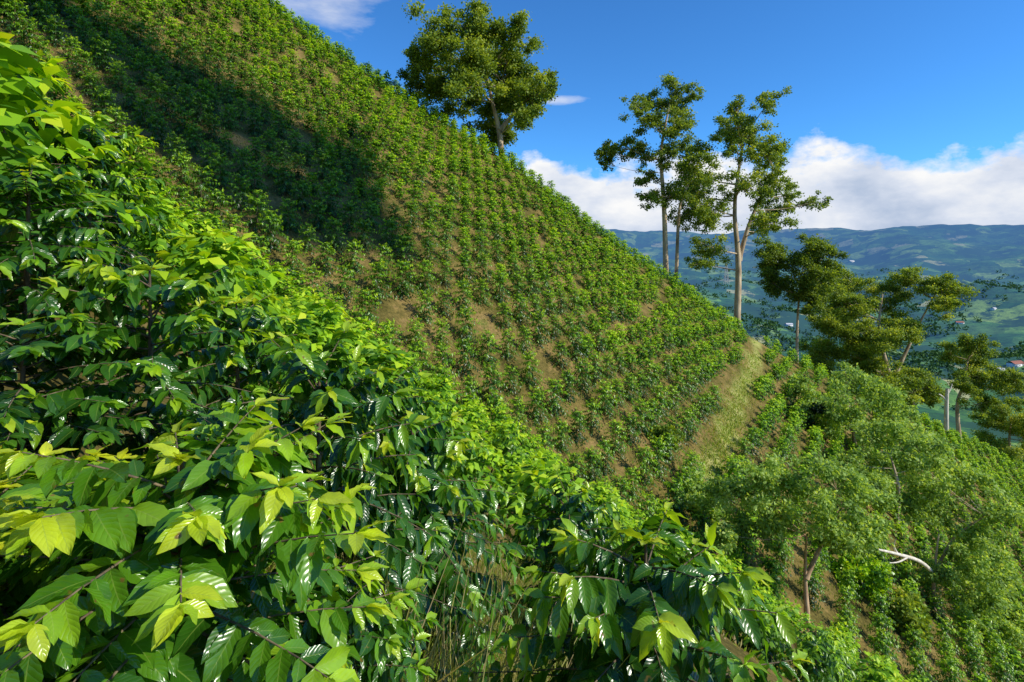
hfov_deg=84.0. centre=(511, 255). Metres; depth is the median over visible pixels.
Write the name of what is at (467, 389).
coffee bush
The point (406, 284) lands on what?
coffee bush
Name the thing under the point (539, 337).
coffee bush
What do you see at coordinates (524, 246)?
coffee bush
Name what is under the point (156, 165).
coffee bush
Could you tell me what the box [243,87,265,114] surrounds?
coffee bush
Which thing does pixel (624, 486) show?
coffee bush
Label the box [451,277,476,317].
coffee bush
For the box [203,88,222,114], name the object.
coffee bush
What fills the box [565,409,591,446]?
coffee bush
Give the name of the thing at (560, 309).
coffee bush
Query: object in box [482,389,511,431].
coffee bush
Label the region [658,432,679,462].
coffee bush
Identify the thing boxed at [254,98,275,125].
coffee bush
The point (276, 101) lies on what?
coffee bush
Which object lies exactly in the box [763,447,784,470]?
coffee bush
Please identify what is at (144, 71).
coffee bush
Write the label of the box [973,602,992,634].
coffee bush
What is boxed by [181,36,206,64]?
coffee bush
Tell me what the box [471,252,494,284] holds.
coffee bush
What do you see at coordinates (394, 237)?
coffee bush
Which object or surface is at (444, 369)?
coffee bush
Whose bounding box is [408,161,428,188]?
coffee bush
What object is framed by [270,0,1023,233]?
sky
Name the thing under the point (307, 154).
coffee bush
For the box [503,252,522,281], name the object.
coffee bush
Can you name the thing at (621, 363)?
coffee bush
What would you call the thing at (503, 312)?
coffee bush
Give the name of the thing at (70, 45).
coffee bush
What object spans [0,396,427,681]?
coffee bush
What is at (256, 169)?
coffee bush
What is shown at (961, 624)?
coffee bush
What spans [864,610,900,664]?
coffee bush
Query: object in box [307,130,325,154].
coffee bush
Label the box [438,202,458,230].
coffee bush
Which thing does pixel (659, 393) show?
coffee bush
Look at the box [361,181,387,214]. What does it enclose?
coffee bush
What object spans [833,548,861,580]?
coffee bush
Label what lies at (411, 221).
coffee bush
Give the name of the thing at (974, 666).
coffee bush
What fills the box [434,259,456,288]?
coffee bush
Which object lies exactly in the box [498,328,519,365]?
coffee bush
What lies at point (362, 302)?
coffee bush
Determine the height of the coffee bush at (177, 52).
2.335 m
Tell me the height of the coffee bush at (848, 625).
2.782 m
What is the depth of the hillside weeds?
44.27 m
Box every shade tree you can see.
[395,0,560,155]
[594,71,718,280]
[668,86,833,324]
[751,232,850,359]
[799,264,981,404]
[892,365,944,408]
[936,332,1023,438]
[968,393,1023,462]
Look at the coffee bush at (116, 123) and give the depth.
32.83 m
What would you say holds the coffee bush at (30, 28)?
on the hillside terrain at (968, 254)
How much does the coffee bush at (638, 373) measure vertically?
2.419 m
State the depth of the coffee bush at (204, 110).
40.21 m
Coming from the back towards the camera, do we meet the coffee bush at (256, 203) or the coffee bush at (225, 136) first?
the coffee bush at (225, 136)
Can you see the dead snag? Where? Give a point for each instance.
(946, 410)
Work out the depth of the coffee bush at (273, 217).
31.69 m
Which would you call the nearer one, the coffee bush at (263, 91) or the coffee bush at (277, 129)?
the coffee bush at (277, 129)
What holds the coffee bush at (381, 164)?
on the hillside terrain at (968, 254)
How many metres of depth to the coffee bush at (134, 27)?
44.51 m
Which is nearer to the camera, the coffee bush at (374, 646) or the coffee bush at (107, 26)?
the coffee bush at (374, 646)
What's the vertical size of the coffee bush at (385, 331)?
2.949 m
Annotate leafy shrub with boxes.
[642,422,685,452]
[673,462,732,527]
[821,549,896,602]
[872,584,933,649]
[951,571,1023,653]
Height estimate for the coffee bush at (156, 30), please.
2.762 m
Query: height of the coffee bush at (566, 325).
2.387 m
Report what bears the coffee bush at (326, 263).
on the hillside terrain at (968, 254)
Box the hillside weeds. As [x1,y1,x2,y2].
[0,0,1023,681]
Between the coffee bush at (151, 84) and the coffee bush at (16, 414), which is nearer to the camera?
the coffee bush at (16, 414)
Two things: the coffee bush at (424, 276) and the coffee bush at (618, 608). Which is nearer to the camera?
the coffee bush at (618, 608)
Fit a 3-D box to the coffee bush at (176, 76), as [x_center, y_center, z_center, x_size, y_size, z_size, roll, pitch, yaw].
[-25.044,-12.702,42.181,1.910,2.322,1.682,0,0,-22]
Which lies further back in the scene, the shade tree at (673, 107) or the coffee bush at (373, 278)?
the shade tree at (673, 107)
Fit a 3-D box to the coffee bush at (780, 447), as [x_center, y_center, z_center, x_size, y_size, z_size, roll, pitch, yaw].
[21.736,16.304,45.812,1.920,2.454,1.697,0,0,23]
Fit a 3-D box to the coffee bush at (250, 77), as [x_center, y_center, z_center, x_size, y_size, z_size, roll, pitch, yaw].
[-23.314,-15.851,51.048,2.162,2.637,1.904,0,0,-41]
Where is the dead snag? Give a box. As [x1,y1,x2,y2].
[938,384,951,435]
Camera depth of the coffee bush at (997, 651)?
38.33 m
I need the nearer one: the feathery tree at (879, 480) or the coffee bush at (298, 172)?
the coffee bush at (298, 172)
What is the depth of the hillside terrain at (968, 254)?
47.48 m
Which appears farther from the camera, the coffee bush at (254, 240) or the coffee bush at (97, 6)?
the coffee bush at (97, 6)
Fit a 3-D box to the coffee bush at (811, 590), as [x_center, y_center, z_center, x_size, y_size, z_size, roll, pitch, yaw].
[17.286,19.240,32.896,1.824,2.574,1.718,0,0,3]
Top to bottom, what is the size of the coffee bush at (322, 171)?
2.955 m
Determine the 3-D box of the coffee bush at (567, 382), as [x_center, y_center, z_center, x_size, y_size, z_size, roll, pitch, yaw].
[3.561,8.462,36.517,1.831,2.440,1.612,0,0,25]
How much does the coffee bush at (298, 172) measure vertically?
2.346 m
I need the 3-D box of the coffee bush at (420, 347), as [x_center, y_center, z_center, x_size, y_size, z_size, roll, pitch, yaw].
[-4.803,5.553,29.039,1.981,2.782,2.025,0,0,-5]
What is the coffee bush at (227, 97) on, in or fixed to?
on the hillside terrain at (968, 254)
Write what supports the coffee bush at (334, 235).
on the hillside terrain at (968, 254)
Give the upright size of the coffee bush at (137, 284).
1.911 m
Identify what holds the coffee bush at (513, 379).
on the hillside terrain at (968, 254)
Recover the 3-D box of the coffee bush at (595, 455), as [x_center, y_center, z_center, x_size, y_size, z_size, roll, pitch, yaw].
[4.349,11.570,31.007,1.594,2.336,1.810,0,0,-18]
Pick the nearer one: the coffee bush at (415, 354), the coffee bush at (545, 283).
the coffee bush at (415, 354)
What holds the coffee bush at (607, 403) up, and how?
on the hillside terrain at (968, 254)
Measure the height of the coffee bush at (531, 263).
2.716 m
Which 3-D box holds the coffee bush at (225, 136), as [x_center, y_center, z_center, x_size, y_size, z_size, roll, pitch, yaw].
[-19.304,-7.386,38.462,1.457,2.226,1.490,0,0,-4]
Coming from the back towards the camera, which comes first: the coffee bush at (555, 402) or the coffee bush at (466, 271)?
the coffee bush at (466, 271)
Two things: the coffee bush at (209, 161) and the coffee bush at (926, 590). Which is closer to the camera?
the coffee bush at (209, 161)
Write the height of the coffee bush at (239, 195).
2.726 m
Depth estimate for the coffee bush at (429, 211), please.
45.63 m
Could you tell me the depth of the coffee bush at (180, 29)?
48.97 m
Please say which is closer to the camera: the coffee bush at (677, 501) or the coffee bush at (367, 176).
the coffee bush at (677, 501)
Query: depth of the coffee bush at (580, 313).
45.55 m
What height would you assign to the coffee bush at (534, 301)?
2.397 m
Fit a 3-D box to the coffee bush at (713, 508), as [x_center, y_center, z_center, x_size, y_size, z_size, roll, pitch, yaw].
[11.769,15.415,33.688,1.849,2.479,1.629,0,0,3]
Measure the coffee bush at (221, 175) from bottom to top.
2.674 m
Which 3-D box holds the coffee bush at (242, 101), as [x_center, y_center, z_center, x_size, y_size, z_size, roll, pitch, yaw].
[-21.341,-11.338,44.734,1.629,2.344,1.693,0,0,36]
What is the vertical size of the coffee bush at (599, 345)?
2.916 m
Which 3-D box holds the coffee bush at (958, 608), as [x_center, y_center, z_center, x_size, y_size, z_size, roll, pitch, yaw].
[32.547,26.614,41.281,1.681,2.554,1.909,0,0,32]
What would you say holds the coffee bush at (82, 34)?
on the hillside terrain at (968, 254)
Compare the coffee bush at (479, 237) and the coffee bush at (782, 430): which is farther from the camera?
the coffee bush at (782, 430)
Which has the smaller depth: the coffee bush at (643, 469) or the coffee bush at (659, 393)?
the coffee bush at (643, 469)
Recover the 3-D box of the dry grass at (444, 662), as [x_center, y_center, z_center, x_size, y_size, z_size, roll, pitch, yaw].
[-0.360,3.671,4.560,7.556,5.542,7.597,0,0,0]
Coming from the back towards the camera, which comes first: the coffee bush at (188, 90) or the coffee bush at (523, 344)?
the coffee bush at (188, 90)
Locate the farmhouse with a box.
[1005,360,1023,368]
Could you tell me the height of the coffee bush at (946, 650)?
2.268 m
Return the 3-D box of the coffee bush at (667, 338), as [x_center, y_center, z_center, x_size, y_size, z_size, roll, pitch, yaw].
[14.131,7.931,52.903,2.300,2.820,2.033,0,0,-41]
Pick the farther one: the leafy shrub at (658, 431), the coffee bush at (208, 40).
the coffee bush at (208, 40)
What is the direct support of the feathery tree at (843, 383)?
on the hillside terrain at (968, 254)
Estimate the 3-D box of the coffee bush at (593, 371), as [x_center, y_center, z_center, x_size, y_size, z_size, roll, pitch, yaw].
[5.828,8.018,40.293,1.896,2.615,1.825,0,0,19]
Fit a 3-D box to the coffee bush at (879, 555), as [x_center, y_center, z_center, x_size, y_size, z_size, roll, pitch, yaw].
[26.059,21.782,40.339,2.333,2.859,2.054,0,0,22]
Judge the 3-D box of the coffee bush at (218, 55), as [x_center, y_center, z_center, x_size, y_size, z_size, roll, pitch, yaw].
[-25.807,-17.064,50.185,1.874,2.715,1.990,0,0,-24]
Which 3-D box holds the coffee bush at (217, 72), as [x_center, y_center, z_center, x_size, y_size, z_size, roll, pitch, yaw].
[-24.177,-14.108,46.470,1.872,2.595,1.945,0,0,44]
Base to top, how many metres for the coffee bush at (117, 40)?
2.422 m
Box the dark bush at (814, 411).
[783,401,829,445]
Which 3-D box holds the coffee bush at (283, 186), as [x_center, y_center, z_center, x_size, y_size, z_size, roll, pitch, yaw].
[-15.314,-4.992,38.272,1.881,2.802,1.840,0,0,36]
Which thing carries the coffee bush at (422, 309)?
on the hillside terrain at (968, 254)
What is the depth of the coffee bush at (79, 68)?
35.72 m
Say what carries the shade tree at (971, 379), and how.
on the hillside terrain at (968, 254)
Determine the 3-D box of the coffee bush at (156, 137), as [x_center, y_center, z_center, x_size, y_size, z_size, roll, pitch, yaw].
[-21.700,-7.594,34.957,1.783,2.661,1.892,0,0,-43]
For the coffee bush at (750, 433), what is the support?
on the hillside terrain at (968, 254)
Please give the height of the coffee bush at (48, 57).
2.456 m
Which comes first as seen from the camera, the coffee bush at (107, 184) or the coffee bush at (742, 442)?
the coffee bush at (107, 184)
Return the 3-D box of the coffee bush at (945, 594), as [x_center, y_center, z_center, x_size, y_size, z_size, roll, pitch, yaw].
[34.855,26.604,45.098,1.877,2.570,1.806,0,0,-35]
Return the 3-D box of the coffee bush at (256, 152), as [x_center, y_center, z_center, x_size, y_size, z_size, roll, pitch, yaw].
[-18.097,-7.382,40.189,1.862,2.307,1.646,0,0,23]
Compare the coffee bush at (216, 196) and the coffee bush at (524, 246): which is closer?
the coffee bush at (216, 196)
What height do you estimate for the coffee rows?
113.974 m
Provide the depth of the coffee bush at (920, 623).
35.18 m
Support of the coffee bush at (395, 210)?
on the hillside terrain at (968, 254)
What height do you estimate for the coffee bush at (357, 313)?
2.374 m
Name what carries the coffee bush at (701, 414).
on the hillside terrain at (968, 254)
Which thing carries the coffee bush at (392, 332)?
on the hillside terrain at (968, 254)
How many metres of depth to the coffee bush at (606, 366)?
41.80 m
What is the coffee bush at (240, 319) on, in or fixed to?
on the hillside terrain at (968, 254)
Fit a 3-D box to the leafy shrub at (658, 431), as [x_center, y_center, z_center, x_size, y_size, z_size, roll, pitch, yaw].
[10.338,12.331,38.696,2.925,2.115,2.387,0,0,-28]
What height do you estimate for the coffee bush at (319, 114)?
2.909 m
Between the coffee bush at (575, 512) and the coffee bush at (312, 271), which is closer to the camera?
the coffee bush at (575, 512)
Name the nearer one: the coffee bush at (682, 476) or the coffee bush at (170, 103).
the coffee bush at (682, 476)
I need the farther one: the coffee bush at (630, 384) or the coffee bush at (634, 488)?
the coffee bush at (630, 384)
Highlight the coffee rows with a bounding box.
[0,0,1023,681]
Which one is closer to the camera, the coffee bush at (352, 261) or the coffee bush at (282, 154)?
the coffee bush at (352, 261)
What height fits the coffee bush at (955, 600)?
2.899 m
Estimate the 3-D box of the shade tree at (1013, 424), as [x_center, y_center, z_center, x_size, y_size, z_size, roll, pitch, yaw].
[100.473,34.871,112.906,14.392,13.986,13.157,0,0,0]
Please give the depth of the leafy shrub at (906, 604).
35.31 m
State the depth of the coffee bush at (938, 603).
40.06 m
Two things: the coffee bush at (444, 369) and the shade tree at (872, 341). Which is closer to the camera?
the coffee bush at (444, 369)
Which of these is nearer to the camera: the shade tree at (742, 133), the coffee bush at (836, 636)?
the coffee bush at (836, 636)
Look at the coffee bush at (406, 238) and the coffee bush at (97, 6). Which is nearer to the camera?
the coffee bush at (406, 238)
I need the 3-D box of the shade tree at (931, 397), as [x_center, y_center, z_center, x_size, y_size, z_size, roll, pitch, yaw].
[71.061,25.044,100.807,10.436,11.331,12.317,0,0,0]
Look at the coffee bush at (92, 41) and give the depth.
39.28 m
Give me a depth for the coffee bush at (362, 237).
37.11 m
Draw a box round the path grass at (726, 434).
[686,347,765,479]
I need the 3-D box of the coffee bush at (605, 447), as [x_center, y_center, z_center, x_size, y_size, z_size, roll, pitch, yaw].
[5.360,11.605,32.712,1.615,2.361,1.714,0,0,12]
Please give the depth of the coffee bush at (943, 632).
36.20 m
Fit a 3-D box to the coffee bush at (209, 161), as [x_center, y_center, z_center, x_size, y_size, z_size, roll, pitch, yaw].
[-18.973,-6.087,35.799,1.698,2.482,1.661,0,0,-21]
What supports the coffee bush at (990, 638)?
on the hillside terrain at (968, 254)
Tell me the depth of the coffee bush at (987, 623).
42.00 m
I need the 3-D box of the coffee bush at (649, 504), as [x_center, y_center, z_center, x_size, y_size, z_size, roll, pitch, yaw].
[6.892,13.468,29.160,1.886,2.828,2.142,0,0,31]
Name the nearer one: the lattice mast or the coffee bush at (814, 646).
the coffee bush at (814, 646)
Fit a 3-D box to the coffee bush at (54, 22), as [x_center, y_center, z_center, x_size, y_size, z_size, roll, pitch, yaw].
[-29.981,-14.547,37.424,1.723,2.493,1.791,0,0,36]
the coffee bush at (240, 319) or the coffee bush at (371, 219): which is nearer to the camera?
the coffee bush at (240, 319)
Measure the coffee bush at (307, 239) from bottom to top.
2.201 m
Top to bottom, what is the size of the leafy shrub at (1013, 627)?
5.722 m
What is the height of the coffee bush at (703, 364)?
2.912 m
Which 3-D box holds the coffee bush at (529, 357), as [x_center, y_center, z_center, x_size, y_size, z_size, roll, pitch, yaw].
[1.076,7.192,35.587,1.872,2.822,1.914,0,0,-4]
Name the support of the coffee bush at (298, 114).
on the hillside terrain at (968, 254)
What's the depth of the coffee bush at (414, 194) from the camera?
46.48 m
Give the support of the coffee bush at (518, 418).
on the hillside terrain at (968, 254)
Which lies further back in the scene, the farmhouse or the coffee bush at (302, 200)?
the farmhouse
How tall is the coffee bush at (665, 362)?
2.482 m
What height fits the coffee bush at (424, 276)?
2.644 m
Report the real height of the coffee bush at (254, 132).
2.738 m
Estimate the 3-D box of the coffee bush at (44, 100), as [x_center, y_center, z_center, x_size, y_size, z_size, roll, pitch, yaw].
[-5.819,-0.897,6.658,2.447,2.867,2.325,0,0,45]
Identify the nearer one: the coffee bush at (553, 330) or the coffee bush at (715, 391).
the coffee bush at (553, 330)
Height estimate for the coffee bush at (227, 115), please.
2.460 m
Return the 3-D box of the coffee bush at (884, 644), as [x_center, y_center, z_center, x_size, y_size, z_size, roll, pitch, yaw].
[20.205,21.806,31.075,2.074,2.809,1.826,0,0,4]
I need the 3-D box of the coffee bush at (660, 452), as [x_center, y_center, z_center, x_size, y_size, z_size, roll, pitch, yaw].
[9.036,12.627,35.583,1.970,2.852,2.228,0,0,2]
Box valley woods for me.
[669,265,1023,462]
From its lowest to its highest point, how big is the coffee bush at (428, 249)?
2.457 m
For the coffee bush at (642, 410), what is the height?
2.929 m
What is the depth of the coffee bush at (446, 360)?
30.63 m
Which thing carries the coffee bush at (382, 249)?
on the hillside terrain at (968, 254)
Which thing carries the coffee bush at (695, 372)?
on the hillside terrain at (968, 254)
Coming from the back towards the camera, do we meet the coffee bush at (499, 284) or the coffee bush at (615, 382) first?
the coffee bush at (499, 284)
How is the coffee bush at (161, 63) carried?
on the hillside terrain at (968, 254)
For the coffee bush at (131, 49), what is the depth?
41.09 m
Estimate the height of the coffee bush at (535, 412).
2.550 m
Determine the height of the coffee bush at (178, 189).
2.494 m
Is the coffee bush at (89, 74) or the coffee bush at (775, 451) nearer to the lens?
the coffee bush at (89, 74)
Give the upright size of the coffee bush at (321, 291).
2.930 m
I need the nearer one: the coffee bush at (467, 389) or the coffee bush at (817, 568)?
the coffee bush at (467, 389)
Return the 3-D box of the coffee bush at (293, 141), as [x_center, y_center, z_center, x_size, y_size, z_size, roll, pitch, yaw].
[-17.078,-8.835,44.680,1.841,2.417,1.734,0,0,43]
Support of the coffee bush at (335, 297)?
on the hillside terrain at (968, 254)
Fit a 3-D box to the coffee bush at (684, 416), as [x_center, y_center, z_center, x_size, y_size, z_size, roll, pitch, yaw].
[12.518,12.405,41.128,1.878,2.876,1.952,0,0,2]
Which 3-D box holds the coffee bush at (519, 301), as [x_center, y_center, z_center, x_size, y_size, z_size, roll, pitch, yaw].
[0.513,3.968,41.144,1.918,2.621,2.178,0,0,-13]
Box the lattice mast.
[723,267,728,283]
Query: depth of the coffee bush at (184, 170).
32.76 m
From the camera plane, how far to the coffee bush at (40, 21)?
38.23 m
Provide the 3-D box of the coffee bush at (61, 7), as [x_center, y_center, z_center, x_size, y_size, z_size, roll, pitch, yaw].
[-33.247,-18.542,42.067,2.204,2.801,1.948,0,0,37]
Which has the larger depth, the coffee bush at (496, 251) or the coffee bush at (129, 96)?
the coffee bush at (496, 251)
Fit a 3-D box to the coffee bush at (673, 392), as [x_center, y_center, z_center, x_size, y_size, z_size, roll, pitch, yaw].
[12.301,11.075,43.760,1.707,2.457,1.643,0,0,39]
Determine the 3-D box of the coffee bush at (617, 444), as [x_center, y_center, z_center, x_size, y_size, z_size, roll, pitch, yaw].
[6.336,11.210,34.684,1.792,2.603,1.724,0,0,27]
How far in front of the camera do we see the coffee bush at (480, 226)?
48.35 m
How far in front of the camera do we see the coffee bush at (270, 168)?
39.20 m
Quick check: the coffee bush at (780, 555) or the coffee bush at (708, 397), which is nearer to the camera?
the coffee bush at (780, 555)
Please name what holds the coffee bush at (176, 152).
on the hillside terrain at (968, 254)
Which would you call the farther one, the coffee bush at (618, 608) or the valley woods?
the valley woods
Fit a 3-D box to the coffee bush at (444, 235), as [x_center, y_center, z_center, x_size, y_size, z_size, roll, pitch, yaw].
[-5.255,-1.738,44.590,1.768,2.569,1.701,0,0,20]
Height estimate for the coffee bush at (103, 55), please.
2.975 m
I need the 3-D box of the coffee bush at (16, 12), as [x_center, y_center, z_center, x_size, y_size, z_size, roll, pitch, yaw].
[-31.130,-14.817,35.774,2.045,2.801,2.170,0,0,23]
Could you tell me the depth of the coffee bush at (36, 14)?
39.31 m
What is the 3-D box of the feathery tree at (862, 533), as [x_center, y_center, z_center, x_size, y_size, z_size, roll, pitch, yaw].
[15.429,15.139,30.016,11.090,10.952,7.082,0,0,0]
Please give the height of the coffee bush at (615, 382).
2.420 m
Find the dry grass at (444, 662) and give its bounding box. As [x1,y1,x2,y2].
[229,373,695,681]
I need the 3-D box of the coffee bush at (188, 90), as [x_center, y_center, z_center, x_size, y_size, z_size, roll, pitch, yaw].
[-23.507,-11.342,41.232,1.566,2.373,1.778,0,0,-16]
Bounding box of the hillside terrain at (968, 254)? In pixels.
[0,0,1023,681]
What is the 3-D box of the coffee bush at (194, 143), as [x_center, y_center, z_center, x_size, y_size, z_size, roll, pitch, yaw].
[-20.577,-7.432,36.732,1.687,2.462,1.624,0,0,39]
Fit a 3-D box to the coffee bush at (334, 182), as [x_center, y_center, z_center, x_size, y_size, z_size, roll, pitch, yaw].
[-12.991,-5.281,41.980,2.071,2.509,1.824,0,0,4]
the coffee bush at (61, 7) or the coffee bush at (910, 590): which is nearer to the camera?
the coffee bush at (910, 590)
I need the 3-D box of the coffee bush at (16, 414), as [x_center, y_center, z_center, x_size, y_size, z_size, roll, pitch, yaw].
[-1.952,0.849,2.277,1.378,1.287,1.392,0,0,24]
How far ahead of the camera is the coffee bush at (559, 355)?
39.06 m
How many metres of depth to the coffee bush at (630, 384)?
40.87 m
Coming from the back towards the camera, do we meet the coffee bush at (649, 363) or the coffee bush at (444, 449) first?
the coffee bush at (649, 363)
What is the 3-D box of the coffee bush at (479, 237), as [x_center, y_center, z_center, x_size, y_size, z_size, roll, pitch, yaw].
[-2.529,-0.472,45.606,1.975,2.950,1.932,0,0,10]
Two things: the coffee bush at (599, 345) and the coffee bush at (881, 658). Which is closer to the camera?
the coffee bush at (881, 658)
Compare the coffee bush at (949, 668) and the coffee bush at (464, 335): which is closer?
the coffee bush at (949, 668)
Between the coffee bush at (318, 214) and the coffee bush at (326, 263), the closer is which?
the coffee bush at (326, 263)
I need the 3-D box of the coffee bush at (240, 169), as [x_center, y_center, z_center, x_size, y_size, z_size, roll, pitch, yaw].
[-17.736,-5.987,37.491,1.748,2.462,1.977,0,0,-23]
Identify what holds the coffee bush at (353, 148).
on the hillside terrain at (968, 254)
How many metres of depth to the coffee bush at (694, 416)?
42.81 m
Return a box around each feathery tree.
[687,451,907,631]
[787,360,932,461]
[835,407,948,522]
[877,422,1023,643]
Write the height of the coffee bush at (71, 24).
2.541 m
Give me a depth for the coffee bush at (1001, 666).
36.56 m
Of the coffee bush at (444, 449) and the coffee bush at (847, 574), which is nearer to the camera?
the coffee bush at (444, 449)
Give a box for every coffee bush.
[0,0,33,38]
[0,49,128,283]
[0,155,162,382]
[0,313,216,579]
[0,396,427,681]
[0,441,255,681]
[8,14,46,51]
[8,253,309,630]
[18,0,56,19]
[20,111,184,311]
[28,35,52,61]
[29,0,62,36]
[39,53,66,81]
[40,15,71,50]
[48,0,77,18]
[57,35,87,65]
[58,1,87,31]
[65,47,99,83]
[73,16,97,46]
[73,66,106,100]
[81,29,108,60]
[82,0,111,30]
[86,34,120,74]
[88,84,120,122]
[94,12,122,43]
[102,106,133,135]
[103,58,134,96]
[106,29,129,56]
[114,8,139,36]
[118,43,145,71]
[118,81,141,114]
[121,21,150,52]
[127,92,158,131]
[128,51,158,89]
[128,292,354,563]
[138,34,162,65]
[142,72,166,103]
[143,157,177,196]
[144,111,172,148]
[146,17,167,45]
[151,0,175,25]
[151,51,173,81]
[153,84,184,121]
[162,68,186,95]
[163,131,192,167]
[165,49,188,71]
[166,184,198,219]
[168,104,196,137]
[168,152,199,186]
[172,25,195,53]
[175,83,197,109]
[178,193,211,228]
[179,60,202,87]
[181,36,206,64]
[182,122,207,156]
[182,165,220,210]
[183,92,218,128]
[196,53,215,80]
[196,138,224,173]
[198,34,219,59]
[200,113,225,143]
[200,188,234,227]
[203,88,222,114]
[205,67,226,93]
[205,153,236,190]
[206,321,471,681]
[210,46,230,74]
[216,131,238,158]
[217,80,240,109]
[217,103,242,131]
[220,62,241,86]
[220,211,247,240]
[224,41,242,64]
[226,173,254,212]
[229,97,253,121]
[229,146,254,177]
[239,189,278,234]
[241,107,268,137]
[241,549,443,681]
[242,65,262,90]
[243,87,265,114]
[243,160,269,199]
[244,137,267,163]
[245,233,273,267]
[252,76,273,102]
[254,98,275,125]
[256,209,288,252]
[261,128,280,151]
[261,152,283,178]
[266,91,284,115]
[268,109,290,139]
[271,161,296,196]
[272,139,292,164]
[276,197,302,234]
[279,239,308,278]
[284,128,304,153]
[287,152,308,179]
[289,95,307,120]
[291,179,316,213]
[296,141,316,166]
[296,222,318,254]
[303,264,329,298]
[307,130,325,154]
[307,200,333,234]
[310,99,331,124]
[311,148,335,183]
[311,241,340,277]
[311,284,334,308]
[313,179,342,217]
[313,360,473,567]
[317,216,350,255]
[323,167,349,196]
[323,410,535,681]
[329,263,360,306]
[330,293,348,320]
[335,157,355,183]
[337,200,364,234]
[338,142,362,170]
[339,238,369,277]
[345,310,368,342]
[349,217,376,255]
[349,288,379,329]
[354,156,376,183]
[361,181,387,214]
[361,199,384,230]
[363,260,392,303]
[368,319,397,364]
[372,242,394,274]
[374,160,395,185]
[374,215,405,253]
[376,319,404,351]
[384,202,404,231]
[388,260,418,299]
[391,232,419,271]
[399,347,423,395]
[401,199,422,231]
[402,317,429,353]
[404,186,424,212]
[406,337,436,377]
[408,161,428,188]
[412,260,440,294]
[412,288,437,326]
[417,238,439,266]
[420,200,440,229]
[420,219,439,245]
[423,341,459,389]
[429,317,451,349]
[430,361,463,407]
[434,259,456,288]
[434,288,455,318]
[436,217,456,247]
[436,240,454,266]
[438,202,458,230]
[441,178,462,203]
[448,338,481,380]
[450,304,479,349]
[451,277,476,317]
[453,251,477,287]
[454,238,473,262]
[454,375,483,409]
[457,502,814,681]
[469,220,492,247]
[470,231,492,263]
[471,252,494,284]
[472,278,492,306]
[472,329,501,370]
[473,362,509,407]
[479,424,537,478]
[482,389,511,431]
[486,270,513,303]
[487,240,504,263]
[488,220,504,246]
[492,302,515,330]
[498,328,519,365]
[499,363,522,397]
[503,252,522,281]
[503,464,626,671]
[506,270,529,302]
[506,396,531,432]
[510,293,532,324]
[514,235,533,262]
[514,325,535,354]
[515,349,543,389]
[519,254,538,280]
[521,268,545,302]
[523,385,552,427]
[525,293,546,322]
[526,309,551,348]
[532,421,557,453]
[535,269,556,298]
[538,289,559,319]
[541,378,570,420]
[546,314,564,339]
[549,340,571,372]
[550,418,574,454]
[552,289,570,314]
[556,369,581,402]
[559,311,579,338]
[564,328,589,361]
[564,451,588,484]
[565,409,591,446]
[566,287,584,317]
[569,356,596,394]
[572,306,588,334]
[578,447,604,483]
[579,398,604,434]
[584,350,605,385]
[586,321,612,354]
[588,379,621,418]
[592,436,616,478]
[596,476,619,493]
[599,352,618,379]
[602,297,621,323]
[604,419,631,460]
[607,378,628,408]
[609,347,628,375]
[610,472,638,510]
[618,372,641,405]
[619,410,643,450]
[622,467,644,507]
[627,396,657,438]
[629,445,659,492]
[632,368,651,399]
[632,491,661,518]
[638,358,662,393]
[642,398,663,424]
[643,436,672,481]
[648,382,675,421]
[654,326,675,355]
[657,353,676,378]
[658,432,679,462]
[658,477,692,527]
[663,384,683,413]
[664,415,686,451]
[667,374,688,403]
[673,465,692,505]
[674,407,698,446]
[676,448,708,482]
[678,367,697,400]
[685,402,704,434]
[687,365,705,393]
[688,394,711,425]
[688,505,718,553]
[692,358,710,387]
[698,391,718,416]
[699,495,721,527]
[704,384,725,413]
[734,435,754,463]
[744,425,762,458]
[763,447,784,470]
[764,537,793,580]
[773,443,794,470]
[774,611,861,681]
[775,423,798,452]
[794,566,825,613]
[800,554,828,597]
[822,626,858,681]
[830,614,862,662]
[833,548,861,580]
[833,583,861,623]
[835,605,859,643]
[837,566,861,602]
[863,651,899,681]
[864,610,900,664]
[865,628,904,680]
[866,590,895,633]
[871,543,897,583]
[871,577,896,618]
[892,558,923,597]
[897,624,932,671]
[899,585,929,625]
[902,647,937,681]
[905,607,932,650]
[920,580,941,610]
[925,595,951,626]
[931,614,964,665]
[932,650,969,681]
[933,641,960,674]
[939,581,960,602]
[944,587,967,614]
[948,611,983,651]
[950,603,974,640]
[951,626,985,668]
[959,644,992,680]
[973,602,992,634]
[973,615,1002,655]
[978,628,1013,670]
[982,641,1014,679]
[985,656,1018,681]
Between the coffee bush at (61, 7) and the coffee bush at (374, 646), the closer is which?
the coffee bush at (374, 646)
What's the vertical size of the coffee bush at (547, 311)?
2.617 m
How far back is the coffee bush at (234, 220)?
29.93 m
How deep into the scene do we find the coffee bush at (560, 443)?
31.72 m
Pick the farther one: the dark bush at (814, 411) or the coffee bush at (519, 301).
the dark bush at (814, 411)
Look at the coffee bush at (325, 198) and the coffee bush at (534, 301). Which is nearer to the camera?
the coffee bush at (325, 198)
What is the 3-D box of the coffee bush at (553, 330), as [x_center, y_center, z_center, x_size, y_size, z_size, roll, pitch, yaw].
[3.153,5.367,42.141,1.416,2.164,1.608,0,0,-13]
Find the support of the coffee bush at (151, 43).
on the hillside terrain at (968, 254)
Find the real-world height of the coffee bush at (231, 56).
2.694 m
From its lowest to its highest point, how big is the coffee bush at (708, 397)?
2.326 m
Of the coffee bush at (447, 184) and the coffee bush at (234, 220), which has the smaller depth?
the coffee bush at (234, 220)
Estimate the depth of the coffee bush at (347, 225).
38.07 m
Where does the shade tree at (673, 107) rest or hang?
on the hillside terrain at (968, 254)

